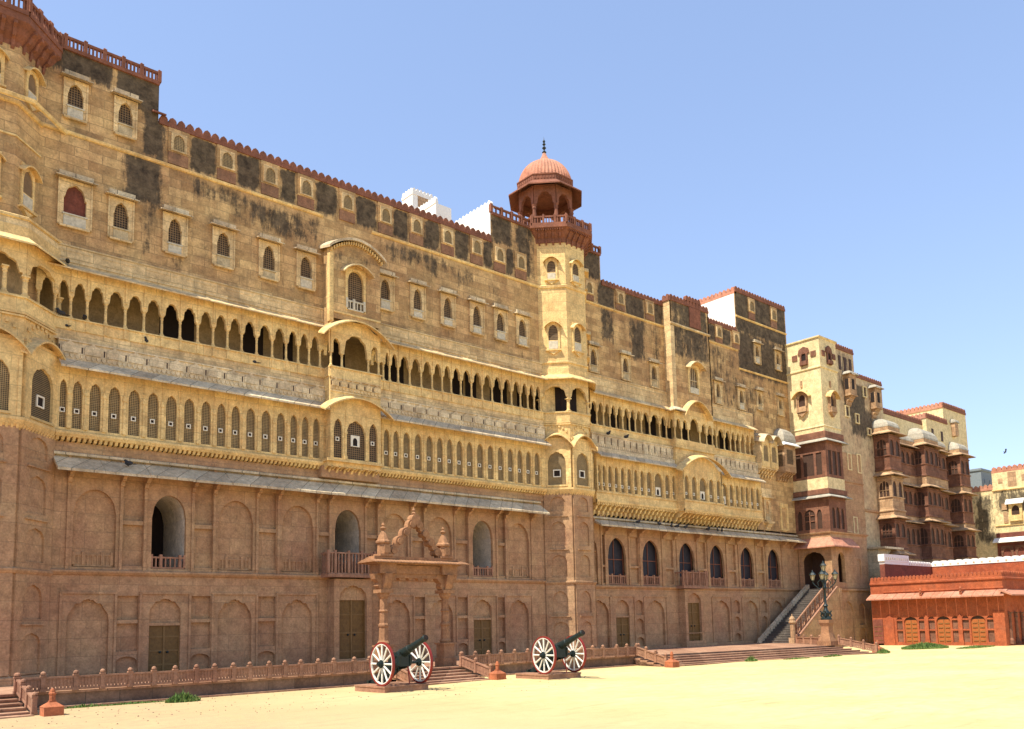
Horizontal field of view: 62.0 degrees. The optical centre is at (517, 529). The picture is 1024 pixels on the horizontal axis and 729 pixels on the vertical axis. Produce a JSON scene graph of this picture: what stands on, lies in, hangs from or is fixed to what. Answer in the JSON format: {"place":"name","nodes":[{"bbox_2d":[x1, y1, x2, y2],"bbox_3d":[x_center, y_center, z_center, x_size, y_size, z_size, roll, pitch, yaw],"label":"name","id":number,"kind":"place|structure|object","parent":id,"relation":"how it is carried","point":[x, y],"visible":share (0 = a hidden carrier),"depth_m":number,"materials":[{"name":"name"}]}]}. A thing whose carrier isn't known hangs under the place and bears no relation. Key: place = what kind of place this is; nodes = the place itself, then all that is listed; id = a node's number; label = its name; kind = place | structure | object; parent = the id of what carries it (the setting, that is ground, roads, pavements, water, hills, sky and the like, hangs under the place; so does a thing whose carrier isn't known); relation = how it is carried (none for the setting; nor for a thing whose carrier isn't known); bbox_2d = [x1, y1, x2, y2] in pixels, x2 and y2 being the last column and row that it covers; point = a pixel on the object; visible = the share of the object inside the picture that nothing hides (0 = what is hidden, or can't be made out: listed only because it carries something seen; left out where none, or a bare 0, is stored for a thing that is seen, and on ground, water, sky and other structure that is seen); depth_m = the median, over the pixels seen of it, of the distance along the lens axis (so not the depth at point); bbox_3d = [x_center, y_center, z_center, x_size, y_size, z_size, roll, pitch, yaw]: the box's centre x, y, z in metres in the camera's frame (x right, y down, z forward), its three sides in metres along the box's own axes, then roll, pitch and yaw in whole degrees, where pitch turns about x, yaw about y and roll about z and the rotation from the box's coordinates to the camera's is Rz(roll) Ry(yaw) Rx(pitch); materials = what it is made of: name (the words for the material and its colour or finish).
{"place":"outdoors","nodes":[
{"label":"outdoors","id":0,"kind":"place"},
{"bbox_2d":[0,643,1023,728],"bbox_3d":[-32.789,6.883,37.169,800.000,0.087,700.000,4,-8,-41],"label":"ground","id":1,"kind":"structure","parent":0,"point":[950,687],"depth_m":21.54,"materials":[{"name":"beige sand"}]},
{"bbox_2d":[0,698,33,718],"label":"stone steps","id":2,"kind":"structure","parent":1,"relation":"on","point":[12,708],"depth_m":21.43,"materials":[{"name":"stone"}]},
{"bbox_2d":[14,673,37,714],"bbox_3d":[-12.637,4.207,21.884,0.142,0.980,1.992,4,-9,-42],"label":"step railing","id":3,"kind":"object","parent":2,"relation":"on","point":[26,695],"visible":1,"depth_m":21.63,"materials":[{"name":"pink stone"}]},
{"bbox_2d":[40,688,63,716],"bbox_3d":[-11.493,4.270,21.042,0.459,0.678,0.459,4,-8,-41],"label":"pedestal post","id":4,"kind":"object","parent":1,"relation":"on","point":[51,707],"visible":1,"depth_m":20.91,"materials":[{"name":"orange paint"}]},
{"bbox_2d":[165,691,200,702],"bbox_3d":[-9.552,4.749,24.347,1.022,0.371,0.550,4,-8,-41],"label":"weed clump","id":5,"kind":"object","parent":1,"relation":"on","point":[182,697],"visible":1,"depth_m":24.21,"materials":[{"name":"green plant"}]},
{"bbox_2d":[354,681,428,692],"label":"plinth","id":6,"kind":"structure","parent":1,"relation":"on","point":[397,686],"depth_m":26.35,"materials":[{"name":"pink stone"}]},
{"bbox_2d":[367,635,432,685],"bbox_3d":[-3.669,4.079,26.590,1.760,1.537,2.935,4,-8,-41],"label":"field cannon","id":7,"kind":"object","parent":6,"relation":"on","point":[397,662],"visible":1,"depth_m":26.37,"materials":[{"name":"white paint"}]},
{"bbox_2d":[0,643,834,710],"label":"terrace","id":8,"kind":"structure","parent":1,"relation":"on","point":[106,696],"depth_m":27.57,"materials":[{"name":"red stone"}]},
{"bbox_2d":[0,0,71,686],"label":"corner tower","id":9,"kind":"structure","parent":8,"relation":"on","point":[31,43],"depth_m":28.18,"materials":[{"name":"beige stone"}]},
{"bbox_2d":[0,47,9,88],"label":"window","id":10,"kind":"structure","parent":9,"relation":"in","point":[3,54],"depth_m":28.41,"materials":[{"name":"beige stone"}]},
{"bbox_2d":[18,161,42,217],"bbox_3d":[-16.589,-11.503,28.993,0.260,1.869,0.940,-2,-6,4],"label":"window","id":11,"kind":"structure","parent":9,"relation":"in","point":[29,174],"depth_m":28.98,"materials":[{"name":"beige stone"}]},
{"bbox_2d":[23,65,45,111],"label":"window","id":12,"kind":"structure","parent":9,"relation":"in","point":[34,78],"depth_m":29.43,"materials":[{"name":"beige stone"}]},
{"bbox_2d":[12,655,383,693],"bbox_3d":[-9.011,4.407,26.306,11.490,0.560,0.140,4,-8,-41],"label":"stone balustrade","id":13,"kind":"object","parent":8,"relation":"on","point":[102,679],"visible":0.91,"depth_m":25.60,"materials":[{"name":"brown stone"}]},
{"bbox_2d":[35,33,594,676],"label":"palace wing","id":14,"kind":"structure","parent":8,"relation":"on","point":[241,509],"depth_m":34.41,"materials":[{"name":"beige stone"}]},
{"bbox_2d":[55,169,98,232],"bbox_3d":[-15.758,-11.676,30.370,1.369,2.040,0.430,4,-8,-41],"label":"window","id":15,"kind":"structure","parent":14,"relation":"in","point":[74,199],"depth_m":30.42,"materials":[{"name":"stone"}]},
{"bbox_2d":[60,69,93,123],"bbox_3d":[-15.928,-15.592,30.733,1.055,1.790,0.430,4,-8,-41],"label":"window","id":16,"kind":"structure","parent":14,"relation":"in","point":[75,93],"depth_m":30.78,"materials":[{"name":"stone"}]},
{"bbox_2d":[105,188,139,243],"bbox_3d":[-14.588,-11.515,31.377,1.145,1.890,0.430,4,-8,-41],"label":"window","id":17,"kind":"structure","parent":14,"relation":"in","point":[120,222],"depth_m":31.43,"materials":[{"name":"stone"}]},
{"bbox_2d":[111,87,142,140],"bbox_3d":[-14.639,-15.497,31.853,1.070,1.790,0.430,4,-8,-41],"label":"window","id":18,"kind":"structure","parent":14,"relation":"in","point":[125,116],"depth_m":31.89,"materials":[{"name":"stone"}]},
{"bbox_2d":[148,625,179,671],"bbox_3d":[-12.892,4.425,31.026,1.200,1.800,0.140,4,-8,-41],"label":"small door","id":19,"kind":"structure","parent":14,"relation":"in","point":[163,650],"depth_m":31.04,"materials":[{"name":"brown wood"}]},
{"bbox_2d":[151,496,184,568],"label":"deep window","id":20,"kind":"structure","parent":14,"relation":"in","point":[168,521],"depth_m":32.99,"materials":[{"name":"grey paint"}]},
{"bbox_2d":[159,204,192,257],"bbox_3d":[-13.110,-11.405,32.660,1.184,1.890,0.430,4,-8,-41],"label":"window","id":21,"kind":"structure","parent":14,"relation":"in","point":[174,227],"depth_m":32.71,"materials":[{"name":"stone"}]},
{"bbox_2d":[168,127,189,168],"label":"parapet window","id":22,"kind":"structure","parent":14,"relation":"in","point":[178,141],"depth_m":33.07,"materials":[{"name":"stone"}]},
{"bbox_2d":[209,219,239,270],"bbox_3d":[-11.678,-11.299,33.904,1.158,1.890,0.430,4,-8,-41],"label":"window","id":23,"kind":"structure","parent":14,"relation":"in","point":[223,240],"depth_m":33.96,"materials":[{"name":"stone"}]},
{"bbox_2d":[217,144,236,184],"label":"parapet window","id":24,"kind":"structure","parent":14,"relation":"in","point":[226,157],"depth_m":34.33,"materials":[{"name":"stone"}]},
{"bbox_2d":[260,160,278,198],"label":"parapet window","id":25,"kind":"structure","parent":14,"relation":"in","point":[269,181],"depth_m":35.54,"materials":[{"name":"stone"}]},
{"bbox_2d":[256,233,284,282],"bbox_3d":[-10.230,-11.192,35.160,1.145,1.890,0.430,4,-8,-41],"label":"window","id":26,"kind":"structure","parent":14,"relation":"in","point":[268,252],"depth_m":35.22,"materials":[{"name":"stone"}]},
{"bbox_2d":[297,173,314,210],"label":"parapet window","id":27,"kind":"structure","parent":14,"relation":"in","point":[305,184],"depth_m":36.61,"materials":[{"name":"stone"}]},
{"bbox_2d":[293,244,320,291],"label":"window","id":28,"kind":"structure","parent":14,"relation":"in","point":[305,262],"depth_m":36.31,"materials":[{"name":"stone"}]},
{"bbox_2d":[335,510,359,572],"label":"deep window","id":29,"kind":"structure","parent":14,"relation":"in","point":[346,528],"depth_m":37.52,"materials":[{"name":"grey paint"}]},
{"bbox_2d":[339,188,355,223],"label":"parapet window","id":30,"kind":"structure","parent":14,"relation":"in","point":[347,199],"depth_m":37.93,"materials":[{"name":"stone"}]},
{"bbox_2d":[339,600,364,658],"bbox_3d":[-6.949,4.338,35.600,1.380,2.720,0.140,4,-8,-41],"label":"main door","id":31,"kind":"structure","parent":14,"relation":"in","point":[351,612],"depth_m":35.65,"materials":[{"name":"brown wood"}]},
{"bbox_2d":[345,267,365,313],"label":"bay window","id":32,"kind":"structure","parent":14,"relation":"in","point":[355,280],"depth_m":37.10,"materials":[{"name":"beige stone"}]},
{"bbox_2d":[377,202,392,236],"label":"parapet window","id":33,"kind":"structure","parent":14,"relation":"in","point":[385,212],"depth_m":39.23,"materials":[{"name":"stone"}]},
{"bbox_2d":[380,268,398,311],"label":"window","id":34,"kind":"structure","parent":14,"relation":"in","point":[387,285],"depth_m":38.98,"materials":[{"name":"stone"}]},
{"bbox_2d":[409,213,423,246],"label":"parapet window","id":35,"kind":"structure","parent":14,"relation":"in","point":[416,223],"depth_m":40.35,"materials":[{"name":"stone"}]},
{"bbox_2d":[407,278,429,320],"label":"window","id":36,"kind":"structure","parent":14,"relation":"in","point":[417,294],"depth_m":40.06,"materials":[{"name":"stone"}]},
{"bbox_2d":[402,188,450,220],"bbox_3d":[-4.839,-16.115,45.534,1.380,4.507,2.700,4,-8,-41],"label":"rooftop room","id":37,"kind":"object","parent":14,"relation":"on","point":[416,198],"visible":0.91,"depth_m":45.57,"materials":[{"name":"white paint"}]},
{"bbox_2d":[440,224,453,256],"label":"parapet window","id":38,"kind":"structure","parent":14,"relation":"in","point":[446,233],"depth_m":41.53,"materials":[{"name":"stone"}]},
{"bbox_2d":[437,287,459,328],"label":"window","id":39,"kind":"structure","parent":14,"relation":"in","point":[447,302],"depth_m":41.22,"materials":[{"name":"stone"}]},
{"bbox_2d":[469,235,482,265],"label":"parapet window","id":40,"kind":"structure","parent":14,"relation":"in","point":[476,243],"depth_m":42.73,"materials":[{"name":"stone"}]},
{"bbox_2d":[467,296,488,335],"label":"window","id":41,"kind":"structure","parent":14,"relation":"in","point":[476,310],"depth_m":42.39,"materials":[{"name":"stone"}]},
{"bbox_2d":[474,620,490,654],"bbox_3d":[-1.690,5.256,40.754,1.200,1.800,0.140,4,-8,-41],"label":"small door","id":42,"kind":"structure","parent":14,"relation":"in","point":[482,628],"depth_m":40.78,"materials":[{"name":"brown wood"}]},
{"bbox_2d":[473,521,492,576],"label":"deep window","id":43,"kind":"structure","parent":14,"relation":"in","point":[482,567],"depth_m":42.10,"materials":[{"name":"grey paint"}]},
{"bbox_2d":[493,243,505,273],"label":"parapet window","id":44,"kind":"structure","parent":14,"relation":"in","point":[499,252],"depth_m":43.72,"materials":[{"name":"stone"}]},
{"bbox_2d":[491,303,511,341],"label":"window","id":45,"kind":"structure","parent":14,"relation":"in","point":[500,317],"depth_m":43.39,"materials":[{"name":"stone"}]},
{"bbox_2d":[514,251,526,280],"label":"parapet window","id":46,"kind":"structure","parent":14,"relation":"in","point":[520,259],"depth_m":44.66,"materials":[{"name":"stone"}]},
{"bbox_2d":[513,309,533,347],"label":"window","id":47,"kind":"structure","parent":14,"relation":"in","point":[522,331],"depth_m":44.36,"materials":[{"name":"stone"}]},
{"bbox_2d":[358,507,469,666],"bbox_3d":[-3.873,2.194,32.417,4.350,6.140,1.240,4,-8,-41],"label":"ornamental gateway","id":48,"kind":"object","parent":8,"relation":"on","point":[387,568],"visible":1,"depth_m":32.42,"materials":[{"name":"brown stone"}]},
{"bbox_2d":[462,643,640,664],"bbox_3d":[1.732,5.204,35.635,10.290,0.560,0.140,4,-8,-41],"label":"stone balustrade","id":49,"kind":"object","parent":8,"relation":"on","point":[501,657],"visible":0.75,"depth_m":34.50,"materials":[{"name":"brown stone"}]},
{"bbox_2d":[508,140,597,650],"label":"domed tower","id":50,"kind":"structure","parent":8,"relation":"on","point":[546,189],"depth_m":44.98,"materials":[{"name":"beige stone"}]},
{"bbox_2d":[543,256,558,284],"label":"window","id":51,"kind":"structure","parent":50,"relation":"in","point":[551,275],"depth_m":45.44,"materials":[{"name":"beige stone"}]},
{"bbox_2d":[544,321,561,354],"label":"window","id":52,"kind":"structure","parent":50,"relation":"in","point":[552,327],"depth_m":45.04,"materials":[{"name":"beige stone"}]},
{"bbox_2d":[569,259,583,287],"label":"window","id":53,"kind":"structure","parent":50,"relation":"in","point":[575,265],"depth_m":45.87,"materials":[{"name":"beige stone"}]},
{"bbox_2d":[570,322,585,356],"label":"window","id":54,"kind":"structure","parent":50,"relation":"in","point":[577,328],"depth_m":45.45,"materials":[{"name":"beige stone"}]},
{"bbox_2d":[584,243,806,648],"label":"palace wing","id":55,"kind":"structure","parent":8,"relation":"on","point":[689,395],"depth_m":52.04,"materials":[{"name":"beige stone"}]},
{"bbox_2d":[585,278,593,301],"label":"parapet window","id":56,"kind":"structure","parent":55,"relation":"in","point":[589,283],"depth_m":48.08,"materials":[{"name":"stone"}]},
{"bbox_2d":[587,340,602,373],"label":"window","id":57,"kind":"structure","parent":55,"relation":"in","point":[593,366],"depth_m":47.78,"materials":[{"name":"stone"}]},
{"bbox_2d":[608,538,626,584],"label":"pointed window","id":58,"kind":"structure","parent":55,"relation":"in","point":[617,576],"depth_m":47.75,"materials":[{"name":"black glass"}]},
{"bbox_2d":[615,288,624,311],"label":"parapet window","id":59,"kind":"structure","parent":55,"relation":"in","point":[619,294],"depth_m":49.71,"materials":[{"name":"stone"}]},
{"bbox_2d":[616,617,629,646],"bbox_3d":[5.826,5.814,47.281,1.200,1.800,0.140,4,-8,-41],"label":"small door","id":60,"kind":"structure","parent":55,"relation":"in","point":[622,624],"depth_m":47.32,"materials":[{"name":"brown wood"}]},
{"bbox_2d":[619,350,633,381],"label":"window","id":61,"kind":"structure","parent":55,"relation":"in","point":[625,361],"depth_m":49.52,"materials":[{"name":"stone"}]},
{"bbox_2d":[644,299,653,321],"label":"parapet window","id":62,"kind":"structure","parent":55,"relation":"in","point":[649,305],"depth_m":51.43,"materials":[{"name":"stone"}]},
{"bbox_2d":[643,541,659,585],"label":"pointed window","id":63,"kind":"structure","parent":55,"relation":"in","point":[650,577],"depth_m":49.67,"materials":[{"name":"black glass"}]},
{"bbox_2d":[647,358,661,388],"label":"window","id":64,"kind":"structure","parent":55,"relation":"in","point":[653,368],"depth_m":51.16,"materials":[{"name":"stone"}]},
{"bbox_2d":[679,544,691,584],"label":"pointed window","id":65,"kind":"structure","parent":55,"relation":"in","point":[685,558],"depth_m":51.98,"materials":[{"name":"black glass"}]},
{"bbox_2d":[687,365,699,395],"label":"bay window","id":66,"kind":"structure","parent":55,"relation":"in","point":[693,371],"depth_m":52.99,"materials":[{"name":"beige stone"}]},
{"bbox_2d":[688,603,700,640],"bbox_3d":[10.489,5.703,50.842,1.380,2.600,0.140,4,-8,-41],"label":"main door","id":67,"kind":"structure","parent":55,"relation":"in","point":[693,608],"depth_m":50.95,"materials":[{"name":"brown wood"}]},
{"bbox_2d":[710,546,724,586],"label":"pointed window","id":68,"kind":"structure","parent":55,"relation":"in","point":[717,580],"depth_m":53.85,"materials":[{"name":"black glass"}]},
{"bbox_2d":[712,376,724,404],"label":"window","id":69,"kind":"structure","parent":55,"relation":"in","point":[718,388],"depth_m":55.37,"materials":[{"name":"stone"}]},
{"bbox_2d":[735,383,748,410],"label":"window","id":70,"kind":"structure","parent":55,"relation":"in","point":[741,395],"depth_m":57.08,"materials":[{"name":"stone"}]},
{"bbox_2d":[741,548,754,586],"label":"pointed window","id":71,"kind":"structure","parent":55,"relation":"in","point":[747,580],"depth_m":56.03,"materials":[{"name":"black glass"}]},
{"bbox_2d":[747,297,754,320],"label":"parapet window","id":72,"kind":"structure","parent":55,"relation":"in","point":[750,302],"depth_m":58.90,"materials":[{"name":"stone"}]},
{"bbox_2d":[752,339,763,364],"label":"window","id":73,"kind":"structure","parent":55,"relation":"in","point":[756,347],"depth_m":58.87,"materials":[{"name":"stone"}]},
{"bbox_2d":[754,386,766,411],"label":"window","id":74,"kind":"structure","parent":55,"relation":"in","point":[759,395],"depth_m":58.53,"materials":[{"name":"stone"}]},
{"bbox_2d":[763,498,771,520],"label":"window","id":75,"kind":"structure","parent":55,"relation":"in","point":[768,517],"depth_m":57.76,"materials":[{"name":"stone"}]},
{"bbox_2d":[768,550,780,587],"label":"pointed window","id":76,"kind":"structure","parent":55,"relation":"in","point":[774,582],"depth_m":58.10,"materials":[{"name":"black glass"}]},
{"bbox_2d":[773,346,784,371],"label":"window","id":77,"kind":"structure","parent":55,"relation":"in","point":[777,355],"depth_m":60.58,"materials":[{"name":"stone"}]},
{"bbox_2d":[775,393,786,416],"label":"window","id":78,"kind":"structure","parent":55,"relation":"in","point":[780,401],"depth_m":60.23,"materials":[{"name":"stone"}]},
{"bbox_2d":[795,634,819,643],"bbox_3d":[17.362,6.522,50.364,0.203,0.560,4.507,-1,-6,-3],"label":"stone balustrade","id":79,"kind":"object","parent":8,"relation":"on","point":[803,639],"visible":0.73,"depth_m":50.87,"materials":[{"name":"brown stone"}]},
{"bbox_2d":[809,561,837,645],"bbox_3d":[17.276,4.127,47.728,1.193,4.740,1.227,1,-7,-16],"label":"lamp post","id":80,"kind":"object","parent":8,"relation":"on","point":[827,635],"visible":1,"depth_m":47.47,"materials":[{"name":"pink stone"}]},
{"bbox_2d":[386,669,490,684],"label":"stone steps","id":81,"kind":"structure","parent":1,"relation":"on","point":[448,676],"depth_m":30.61,"materials":[{"name":"brown stone"}]},
{"bbox_2d":[459,651,493,678],"bbox_3d":[-1.537,5.042,31.622,0.144,0.980,1.845,5,-9,-43],"label":"step railing","id":82,"kind":"object","parent":1,"relation":"on","point":[475,666],"visible":1,"depth_m":31.58,"materials":[{"name":"pink stone"}]},
{"bbox_2d":[489,661,505,679],"bbox_3d":[-0.716,5.121,30.861,0.459,0.678,0.459,4,-8,-41],"label":"pedestal post","id":83,"kind":"object","parent":1,"relation":"on","point":[497,674],"visible":0.99,"depth_m":30.73,"materials":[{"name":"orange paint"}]},
{"bbox_2d":[515,671,580,679],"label":"plinth","id":84,"kind":"structure","parent":1,"relation":"on","point":[550,675],"depth_m":30.57,"materials":[{"name":"pink stone"}]},
{"bbox_2d":[526,630,586,673],"bbox_3d":[1.453,4.432,30.800,1.760,1.537,2.935,4,-8,-37],"label":"field cannon","id":85,"kind":"object","parent":84,"relation":"on","point":[553,654],"visible":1,"depth_m":30.59,"materials":[{"name":"green paint"}]},
{"bbox_2d":[634,647,876,666],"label":"stone steps","id":86,"kind":"structure","parent":1,"relation":"on","point":[699,659],"depth_m":41.78,"materials":[{"name":"brown stone"}]},
{"bbox_2d":[634,643,667,665],"bbox_3d":[5.968,5.577,37.942,0.165,0.980,2.204,2,-7,-30],"label":"step railing","id":87,"kind":"object","parent":86,"relation":"on","point":[654,656],"visible":0.98,"depth_m":37.89,"materials":[{"name":"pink stone"}]},
{"bbox_2d":[837,635,877,651],"bbox_3d":[18.718,6.280,46.839,2.121,0.980,0.168,-6,-8,35],"label":"step railing","id":88,"kind":"object","parent":86,"relation":"on","point":[862,645],"visible":1,"depth_m":46.79,"materials":[{"name":"pink stone"}]},
{"bbox_2d":[757,576,844,646],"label":"staircase","id":89,"kind":"structure","parent":1,"relation":"on","point":[802,617],"depth_m":55.77,"materials":[{"name":"brown stone"}]},
{"bbox_2d":[784,335,872,644],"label":"cream tower","id":90,"kind":"structure","parent":1,"relation":"on","point":[820,495],"depth_m":59.65,"materials":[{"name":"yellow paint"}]},
{"bbox_2d":[791,381,810,416],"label":"balconied window","id":91,"kind":"structure","parent":90,"relation":"in","point":[802,409],"depth_m":60.14,"materials":[{"name":"beige stone"}]},
{"bbox_2d":[792,347,815,366],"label":"carved window","id":92,"kind":"structure","parent":90,"relation":"in","point":[803,352],"depth_m":60.26,"materials":[{"name":"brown stone"}]},
{"bbox_2d":[821,346,835,364],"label":"carved window","id":93,"kind":"structure","parent":90,"relation":"in","point":[829,356],"depth_m":60.09,"materials":[{"name":"brown stone"}]},
{"bbox_2d":[826,381,840,417],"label":"balconied window","id":94,"kind":"structure","parent":90,"relation":"in","point":[832,395],"depth_m":59.67,"materials":[{"name":"beige stone"}]},
{"bbox_2d":[798,343,903,642],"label":"stepped rear wall","id":95,"kind":"structure","parent":1,"relation":"on","point":[860,406],"depth_m":64.97,"materials":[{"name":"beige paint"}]},
{"bbox_2d":[901,641,948,649],"bbox_3d":[24.246,6.875,50.626,4.423,0.450,2.110,4,-8,-41],"label":"grass patch","id":96,"kind":"object","parent":1,"relation":"on","point":[923,645],"visible":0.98,"depth_m":49.80,"materials":[{"name":"green plant"}]},
{"bbox_2d":[866,570,1023,645],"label":"orange building","id":97,"kind":"structure","parent":1,"relation":"on","point":[983,608],"depth_m":54.61,"materials":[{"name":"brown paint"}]},
{"bbox_2d":[873,619,883,644],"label":"brown door","id":98,"kind":"structure","parent":97,"relation":"in","point":[877,623],"depth_m":58.02,"materials":[{"name":"brown wood"}]},
{"bbox_2d":[905,620,918,642],"bbox_3d":[26.186,6.802,56.471,0.080,1.520,0.900,4,-8,-41],"label":"panelled door","id":99,"kind":"structure","parent":97,"relation":"in","point":[911,629],"depth_m":56.48,"materials":[{"name":"orange wood"}]},
{"bbox_2d":[937,619,951,642],"bbox_3d":[27.565,6.597,54.901,0.080,1.520,0.900,4,-8,-41],"label":"panelled door","id":100,"kind":"structure","parent":97,"relation":"in","point":[944,628],"depth_m":54.90,"materials":[{"name":"orange wood"}]},
{"bbox_2d":[971,619,986,642],"bbox_3d":[28.944,6.391,53.330,0.080,1.520,0.900,4,-8,-41],"label":"panelled door","id":101,"kind":"structure","parent":97,"relation":"in","point":[978,625],"depth_m":53.34,"materials":[{"name":"orange wood"}]},
{"bbox_2d":[878,554,1023,577],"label":"court wall","id":102,"kind":"structure","parent":1,"relation":"on","point":[891,565],"depth_m":61.70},
{"bbox_2d":[5,0,1023,469],"label":"sky","id":103,"kind":"structure","parent":0,"point":[855,168],"materials":[{"name":"blue"}]},
{"bbox_2d":[871,402,981,562],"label":"balconied house","id":104,"kind":"structure","parent":0,"point":[922,457],"depth_m":70.79,"materials":[{"name":"beige stone"}]},
{"bbox_2d":[970,468,991,487],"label":"distant block","id":105,"kind":"structure","parent":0,"point":[980,477],"depth_m":83.31,"materials":[{"name":"white paint"}]},
{"bbox_2d":[972,463,1023,558],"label":"yellow house","id":106,"kind":"structure","parent":0,"point":[998,503],"depth_m":78.47,"materials":[{"name":"paint"}]},
{"bbox_2d":[1005,498,1023,520],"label":"bracketed window","id":107,"kind":"structure","parent":106,"relation":"in","point":[1014,505],"depth_m":77.46,"materials":[{"name":"beige stone"}]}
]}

